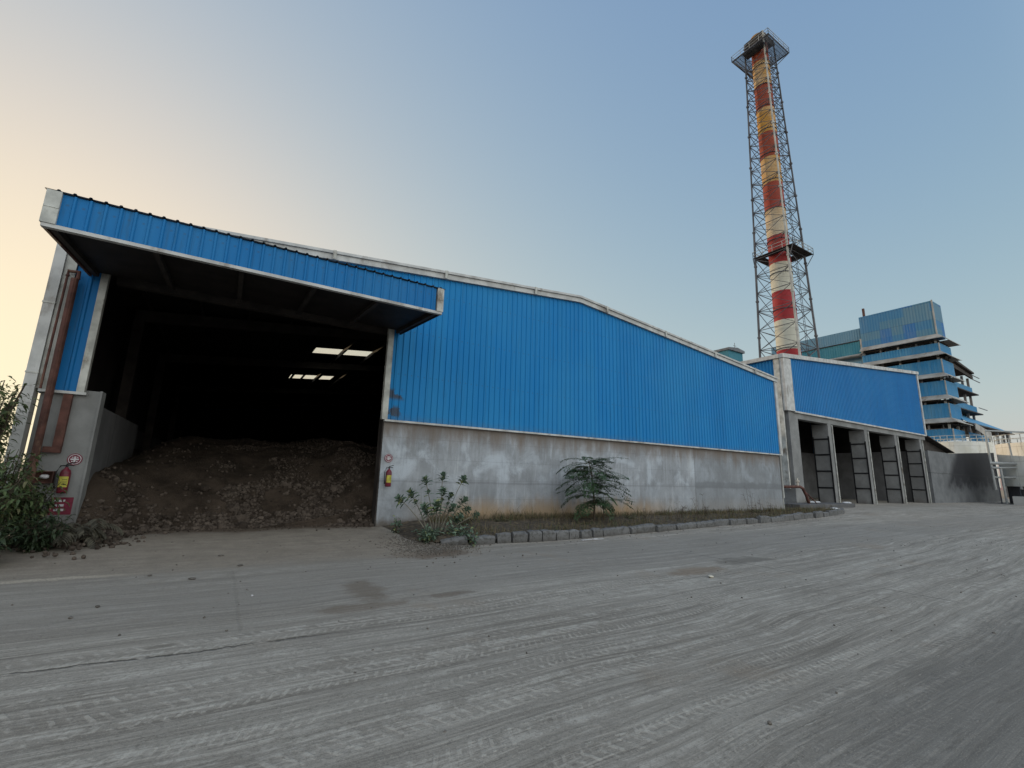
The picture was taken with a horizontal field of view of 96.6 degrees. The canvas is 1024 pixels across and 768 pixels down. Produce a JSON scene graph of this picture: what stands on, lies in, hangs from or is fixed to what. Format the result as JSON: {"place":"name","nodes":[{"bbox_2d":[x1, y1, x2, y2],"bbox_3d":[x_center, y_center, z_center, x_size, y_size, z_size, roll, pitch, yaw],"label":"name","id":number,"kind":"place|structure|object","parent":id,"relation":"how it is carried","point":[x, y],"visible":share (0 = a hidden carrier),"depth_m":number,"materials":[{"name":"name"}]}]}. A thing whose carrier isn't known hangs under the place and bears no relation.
{"place":"outdoors","nodes":[
{"label":"outdoors","id":0,"kind":"place"},
{"bbox_2d":[0,464,1023,767],"bbox_3d":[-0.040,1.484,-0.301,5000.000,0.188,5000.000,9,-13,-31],"label":"ground","id":1,"kind":"structure","parent":0,"point":[652,650],"depth_m":4.33,"materials":[{"name":"concrete"}]},
{"bbox_2d":[0,380,23,465],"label":"roadside tree","id":2,"kind":"object","parent":1,"relation":"on","point":[5,402],"visible":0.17,"depth_m":10.84,"materials":[{"name":"green plant"}]},
{"bbox_2d":[0,521,23,550],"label":"shrub","id":3,"kind":"object","parent":1,"relation":"on","point":[3,537],"visible":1,"depth_m":7.04,"materials":[{"name":"green plant"}]},
{"bbox_2d":[0,457,38,525],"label":"shrub","id":4,"kind":"object","parent":1,"relation":"on","point":[4,495],"visible":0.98,"depth_m":7.62,"materials":[{"name":"green plant"}]},
{"bbox_2d":[0,376,40,463],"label":"shrub","id":5,"kind":"object","parent":1,"relation":"on","point":[6,412],"visible":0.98,"depth_m":8.41,"materials":[{"name":"green plant"}]},
{"bbox_2d":[0,449,47,544],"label":"shrub","id":6,"kind":"object","parent":1,"relation":"on","point":[21,474],"visible":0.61,"depth_m":8.14,"materials":[{"name":"green plant"}]},
{"bbox_2d":[1,474,69,546],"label":"shrub","id":7,"kind":"object","parent":1,"relation":"on","point":[37,505],"visible":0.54,"depth_m":8.32,"materials":[{"name":"green plant"}]},
{"bbox_2d":[3,513,74,552],"bbox_3d":[-8.201,2.664,7.946,0.968,0.801,0.928,-3,-12,22],"label":"shrub","id":8,"kind":"object","parent":1,"relation":"on","point":[37,538],"visible":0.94,"depth_m":7.84,"materials":[{"name":"green plant"}]},
{"bbox_2d":[42,518,123,549],"bbox_3d":[-7.970,2.794,8.398,1.220,0.626,1.297,9,-13,-31],"label":"drooping plant","id":9,"kind":"object","parent":1,"relation":"on","point":[94,531],"visible":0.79,"depth_m":8.39,"materials":[{"name":"green plant"}]},
{"bbox_2d":[0,436,376,559],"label":"fuel heap","id":10,"kind":"object","parent":1,"relation":"on","point":[195,483],"visible":0.75,"depth_m":12.50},
{"bbox_2d":[1,187,784,527],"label":"storage shed","id":11,"kind":"structure","parent":1,"relation":"on","point":[151,331],"depth_m":15.54,"materials":[{"name":"metal"}]},
{"bbox_2d":[34,471,55,482],"bbox_3d":[-9.402,1.869,9.166,0.300,0.240,0.158,9,-13,-31],"label":"wall lamp box","id":12,"kind":"object","parent":11,"relation":"attached to","point":[45,475],"visible":0.66,"depth_m":9.18,"materials":[{"name":"red metal"}]},
{"bbox_2d":[47,497,73,514],"bbox_3d":[-9.176,2.481,9.283,0.340,0.340,0.014,9,-13,-31],"label":"notice plate","id":13,"kind":"object","parent":11,"relation":"attached to","point":[65,506],"visible":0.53,"depth_m":9.31,"materials":[{"name":"red metal"}]},
{"bbox_2d":[53,462,75,492],"bbox_3d":[-9.130,1.895,9.281,0.219,0.630,0.243,-4,-13,25],"label":"fire extinguisher","id":14,"kind":"object","parent":11,"relation":"attached to","point":[65,475],"visible":0.88,"depth_m":9.23,"materials":[{"name":"red metal"}]},
{"bbox_2d":[67,454,82,464],"bbox_3d":[-9.100,1.568,9.500,0.240,0.240,0.014,9,-13,-31],"label":"round sign","id":15,"kind":"object","parent":11,"relation":"attached to","point":[76,458],"visible":0.91,"depth_m":9.50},
{"bbox_2d":[384,454,392,461],"bbox_3d":[-3.503,2.107,12.970,0.240,0.240,0.014,9,-13,-31],"label":"round sign","id":16,"kind":"object","parent":11,"relation":"attached to","point":[388,458],"visible":1,"depth_m":12.97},
{"bbox_2d":[384,465,393,486],"bbox_3d":[-3.446,2.569,12.783,0.215,0.598,0.234,1,-11,1],"label":"fire extinguisher","id":17,"kind":"object","parent":11,"relation":"attached to","point":[387,481],"visible":1,"depth_m":12.70,"materials":[{"name":"red metal"}]},
{"bbox_2d":[390,515,402,532],"bbox_3d":[-2.916,3.566,11.517,0.357,0.472,0.322,-6,-13,32],"label":"weed clump","id":18,"kind":"object","parent":1,"relation":"on","point":[396,522],"visible":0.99,"depth_m":11.50,"materials":[{"name":"green plant"}]},
{"bbox_2d":[440,535,467,545],"bbox_3d":[-1.327,3.688,10.457,0.604,0.340,0.172,-4,-2,-23],"label":"kerb stone","id":19,"kind":"object","parent":1,"relation":"on","point":[457,540],"visible":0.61,"depth_m":10.42,"materials":[{"name":"concrete"}]},
{"bbox_2d":[445,520,474,537],"bbox_3d":[-1.197,3.502,10.807,0.658,0.575,0.806,9,-13,-31],"label":"weed clump","id":20,"kind":"object","parent":1,"relation":"on","point":[458,533],"visible":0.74,"depth_m":10.78,"materials":[{"name":"green plant"}]},
{"bbox_2d":[465,532,478,546],"bbox_3d":[-0.904,3.569,10.287,0.372,0.429,0.289,-1,-12,11],"label":"weed clump","id":21,"kind":"object","parent":1,"relation":"on","point":[473,541],"visible":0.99,"depth_m":10.29,"materials":[{"name":"green plant"}]},
{"bbox_2d":[469,535,494,544],"bbox_3d":[-0.697,3.718,10.727,0.604,0.316,0.179,9,-11,-29],"label":"kerb stone","id":22,"kind":"object","parent":1,"relation":"on","point":[485,539],"visible":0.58,"depth_m":10.69,"materials":[{"name":"concrete"}]},
{"bbox_2d":[495,532,510,543],"bbox_3d":[-0.216,3.762,11.049,0.360,0.342,0.161,7,-20,-25],"label":"kerb stone","id":23,"kind":"object","parent":1,"relation":"on","point":[503,537],"visible":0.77,"depth_m":11.00,"materials":[{"name":"concrete"}]},
{"bbox_2d":[511,531,527,542],"bbox_3d":[0.169,3.808,11.229,0.397,0.349,0.166,9,-10,-27],"label":"kerb stone","id":24,"kind":"object","parent":1,"relation":"on","point":[519,536],"visible":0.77,"depth_m":11.17,"materials":[{"name":"concrete"}]},
{"bbox_2d":[526,530,541,541],"bbox_3d":[0.549,3.851,11.425,0.371,0.370,0.175,8,-9,-32],"label":"kerb stone","id":25,"kind":"object","parent":1,"relation":"on","point":[534,535],"visible":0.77,"depth_m":11.36,"materials":[{"name":"concrete"}]},
{"bbox_2d":[540,529,555,541],"bbox_3d":[0.910,3.900,11.624,0.386,0.369,0.169,9,-10,-27],"label":"kerb stone","id":26,"kind":"object","parent":1,"relation":"on","point":[548,535],"visible":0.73,"depth_m":11.56,"materials":[{"name":"concrete"}]},
{"bbox_2d":[555,530,568,540],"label":"kerb stone","id":27,"kind":"object","parent":1,"relation":"on","point":[562,535],"visible":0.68,"depth_m":11.82,"materials":[{"name":"concrete"}]},
{"bbox_2d":[568,529,578,539],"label":"kerb stone","id":28,"kind":"object","parent":1,"relation":"on","point":[573,533],"visible":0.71,"depth_m":12.06,"materials":[{"name":"concrete"}]},
{"bbox_2d":[579,529,591,538],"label":"kerb stone","id":29,"kind":"object","parent":1,"relation":"on","point":[585,533],"visible":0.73,"depth_m":12.28,"materials":[{"name":"concrete"}]},
{"bbox_2d":[590,528,602,537],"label":"kerb stone","id":30,"kind":"object","parent":1,"relation":"on","point":[597,532],"visible":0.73,"depth_m":12.53,"materials":[{"name":"concrete"}]},
{"bbox_2d":[383,503,835,541],"bbox_3d":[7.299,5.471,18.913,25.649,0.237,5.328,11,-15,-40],"label":"soil verge","id":31,"kind":"structure","parent":1,"relation":"on","point":[406,528],"depth_m":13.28,"materials":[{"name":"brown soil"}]},
{"bbox_2d":[411,523,445,543],"bbox_3d":[-1.884,3.483,10.531,0.738,0.605,0.776,0,-12,7],"label":"weed clump","id":32,"kind":"object","parent":31,"relation":"on","point":[426,535],"visible":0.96,"depth_m":10.43,"materials":[{"name":"green plant"}]},
{"bbox_2d":[394,471,479,531],"bbox_3d":[-1.772,2.906,11.166,2.332,1.520,0.763,9,-13,-31],"label":"milkweed bush","id":33,"kind":"object","parent":31,"relation":"on","point":[437,504],"visible":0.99,"depth_m":11.12,"materials":[{"name":"green plant"}]},
{"bbox_2d":[453,516,471,524],"bbox_3d":[-1.361,3.876,12.669,0.577,0.431,0.695,-1,-12,12],"label":"weed clump","id":34,"kind":"object","parent":31,"relation":"on","point":[467,521],"visible":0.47,"depth_m":12.66,"materials":[{"name":"green plant"}]},
{"bbox_2d":[489,514,508,521],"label":"weed clump","id":35,"kind":"object","parent":31,"relation":"on","point":[503,516],"visible":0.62,"depth_m":13.81,"materials":[{"name":"green plant"}]},
{"bbox_2d":[559,509,568,524],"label":"dry weed","id":36,"kind":"object","parent":31,"relation":"on","point":[560,519],"visible":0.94,"depth_m":13.44,"materials":[{"name":"plant"}]},
{"bbox_2d":[556,456,632,520],"bbox_3d":[2.831,3.483,15.192,2.944,2.100,2.458,9,-13,-31],"label":"tree","id":37,"kind":"object","parent":31,"relation":"on","point":[592,502],"visible":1,"depth_m":15.04,"materials":[{"name":"green plant"}]},
{"bbox_2d":[622,512,638,518],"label":"weed clump","id":38,"kind":"object","parent":31,"relation":"on","point":[626,516],"visible":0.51,"depth_m":16.02,"materials":[{"name":"green plant"}]},
{"bbox_2d":[602,526,629,536],"bbox_3d":[2.962,4.274,13.109,1.159,0.328,0.163,9,-17,-38],"label":"kerb stone","id":39,"kind":"object","parent":1,"relation":"on","point":[616,531],"visible":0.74,"depth_m":13.05,"materials":[{"name":"concrete"}]},
{"bbox_2d":[628,523,655,533],"bbox_3d":[3.929,4.447,13.824,1.179,0.366,0.175,8,-5,-39],"label":"kerb stone","id":40,"kind":"object","parent":1,"relation":"on","point":[643,528],"visible":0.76,"depth_m":13.75,"materials":[{"name":"concrete"}]},
{"bbox_2d":[655,524,675,531],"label":"kerb stone","id":41,"kind":"object","parent":1,"relation":"on","point":[664,527],"visible":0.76,"depth_m":14.42,"materials":[{"name":"concrete"}]},
{"bbox_2d":[675,522,696,529],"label":"kerb stone","id":42,"kind":"object","parent":1,"relation":"on","point":[686,525],"visible":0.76,"depth_m":15.13,"materials":[{"name":"concrete"}]},
{"bbox_2d":[696,520,715,527],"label":"kerb stone","id":43,"kind":"object","parent":1,"relation":"on","point":[705,524],"visible":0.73,"depth_m":15.82,"materials":[{"name":"concrete"}]},
{"bbox_2d":[712,519,728,525],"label":"kerb stone","id":44,"kind":"object","parent":1,"relation":"on","point":[722,522],"visible":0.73,"depth_m":16.47,"materials":[{"name":"concrete"}]},
{"bbox_2d":[714,343,744,361],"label":"plant room","id":45,"kind":"object","parent":1,"relation":"on","point":[734,353],"visible":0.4,"depth_m":100.72,"materials":[{"name":"teal metal"}]},
{"bbox_2d":[728,518,745,525],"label":"kerb stone","id":46,"kind":"object","parent":1,"relation":"on","point":[732,521],"visible":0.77,"depth_m":16.97,"materials":[{"name":"concrete"}]},
{"bbox_2d":[744,518,757,523],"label":"kerb stone","id":47,"kind":"object","parent":1,"relation":"on","point":[751,521],"visible":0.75,"depth_m":17.57,"materials":[{"name":"concrete"}]},
{"bbox_2d":[757,515,770,522],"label":"kerb stone","id":48,"kind":"object","parent":1,"relation":"on","point":[763,519],"visible":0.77,"depth_m":18.09,"materials":[{"name":"concrete"}]},
{"bbox_2d":[731,27,819,357],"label":"chimney stack","id":49,"kind":"object","parent":1,"relation":"on","point":[781,250],"visible":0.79,"depth_m":74.39,"materials":[{"name":"paint"}]},
{"bbox_2d":[771,516,784,521],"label":"kerb stone","id":50,"kind":"object","parent":1,"relation":"on","point":[778,519],"visible":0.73,"depth_m":18.75,"materials":[{"name":"concrete"}]},
{"bbox_2d":[780,514,793,520],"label":"kerb stone","id":51,"kind":"object","parent":1,"relation":"on","point":[788,517],"visible":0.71,"depth_m":19.37,"materials":[{"name":"concrete"}]},
{"bbox_2d":[793,512,804,519],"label":"kerb stone","id":52,"kind":"object","parent":1,"relation":"on","point":[798,516],"visible":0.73,"depth_m":20.02,"materials":[{"name":"concrete"}]},
{"bbox_2d":[784,478,817,503],"bbox_3d":[17.906,6.883,28.706,4.536,1.880,0.351,8,-13,-28],"label":"water pipe","id":53,"kind":"object","parent":1,"relation":"on","point":[797,485],"visible":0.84,"depth_m":29.11,"materials":[{"name":"brown metal"}]},
{"bbox_2d":[804,512,813,518],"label":"kerb stone","id":54,"kind":"object","parent":1,"relation":"on","point":[809,515],"visible":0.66,"depth_m":20.74,"materials":[{"name":"concrete"}]},
{"bbox_2d":[812,511,822,517],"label":"kerb stone","id":55,"kind":"object","parent":1,"relation":"on","point":[817,514],"visible":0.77,"depth_m":21.28,"materials":[{"name":"concrete"}]},
{"bbox_2d":[784,502,854,508],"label":"concrete plinth","id":56,"kind":"structure","parent":1,"relation":"on","point":[837,505],"depth_m":29.11,"materials":[{"name":"grey concrete"}]},
{"bbox_2d":[826,510,837,515],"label":"kerb stone","id":57,"kind":"object","parent":1,"relation":"on","point":[833,512],"visible":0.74,"depth_m":22.80,"materials":[{"name":"concrete"}]},
{"bbox_2d":[741,353,931,503],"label":"bay shed","id":58,"kind":"structure","parent":1,"relation":"on","point":[850,430],"depth_m":39.01,"materials":[{"name":"blue metal"}]},
{"bbox_2d":[920,435,953,452],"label":"lean to roof","id":59,"kind":"object","parent":58,"relation":"attached to","point":[930,444],"visible":0.18,"depth_m":47.70,"materials":[{"name":"metal"}]},
{"bbox_2d":[834,509,842,514],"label":"kerb stone","id":60,"kind":"object","parent":1,"relation":"on","point":[840,511],"visible":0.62,"depth_m":23.75,"materials":[{"name":"concrete"}]},
{"bbox_2d":[923,450,1000,502],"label":"boundary wall","id":61,"kind":"structure","parent":1,"relation":"on","point":[959,477],"depth_m":49.65,"materials":[{"name":"concrete"}]},
{"bbox_2d":[930,435,1000,487],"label":"storage tank","id":62,"kind":"object","parent":1,"relation":"on","point":[955,445],"visible":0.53,"depth_m":64.71,"materials":[{"name":"metal"}]},
{"bbox_2d":[984,430,1023,503],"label":"pipe rack","id":63,"kind":"object","parent":1,"relation":"on","point":[1002,477],"visible":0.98,"depth_m":48.50,"materials":[{"name":"metal"}]},
{"bbox_2d":[993,433,1023,503],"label":"storage tank","id":64,"kind":"object","parent":1,"relation":"on","point":[1008,451],"visible":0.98,"depth_m":48.27,"materials":[{"name":"metal"}]},
{"bbox_2d":[1012,496,1023,504],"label":"wall","id":65,"kind":"structure","parent":1,"relation":"on","point":[1018,500],"depth_m":45.37,"materials":[{"name":"concrete"}]},
{"bbox_2d":[0,0,1023,489],"label":"sky","id":66,"kind":"structure","parent":0,"point":[595,150],"materials":[{"name":"blue"}]},
{"bbox_2d":[11,516,1016,732],"bbox_3d":[5.804,4.066,11.652,28.927,0.197,11.299,9,-13,-31],"label":"grit","id":67,"kind":"object","parent":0,"point":[449,547],"visible":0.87,"depth_m":9.82,"materials":[{"name":"grey gravel"}]},
{"bbox_2d":[771,300,1014,496],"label":"process building","id":68,"kind":"structure","parent":0,"point":[910,337],"depth_m":86.00,"materials":[{"name":"metal"}]}
]}

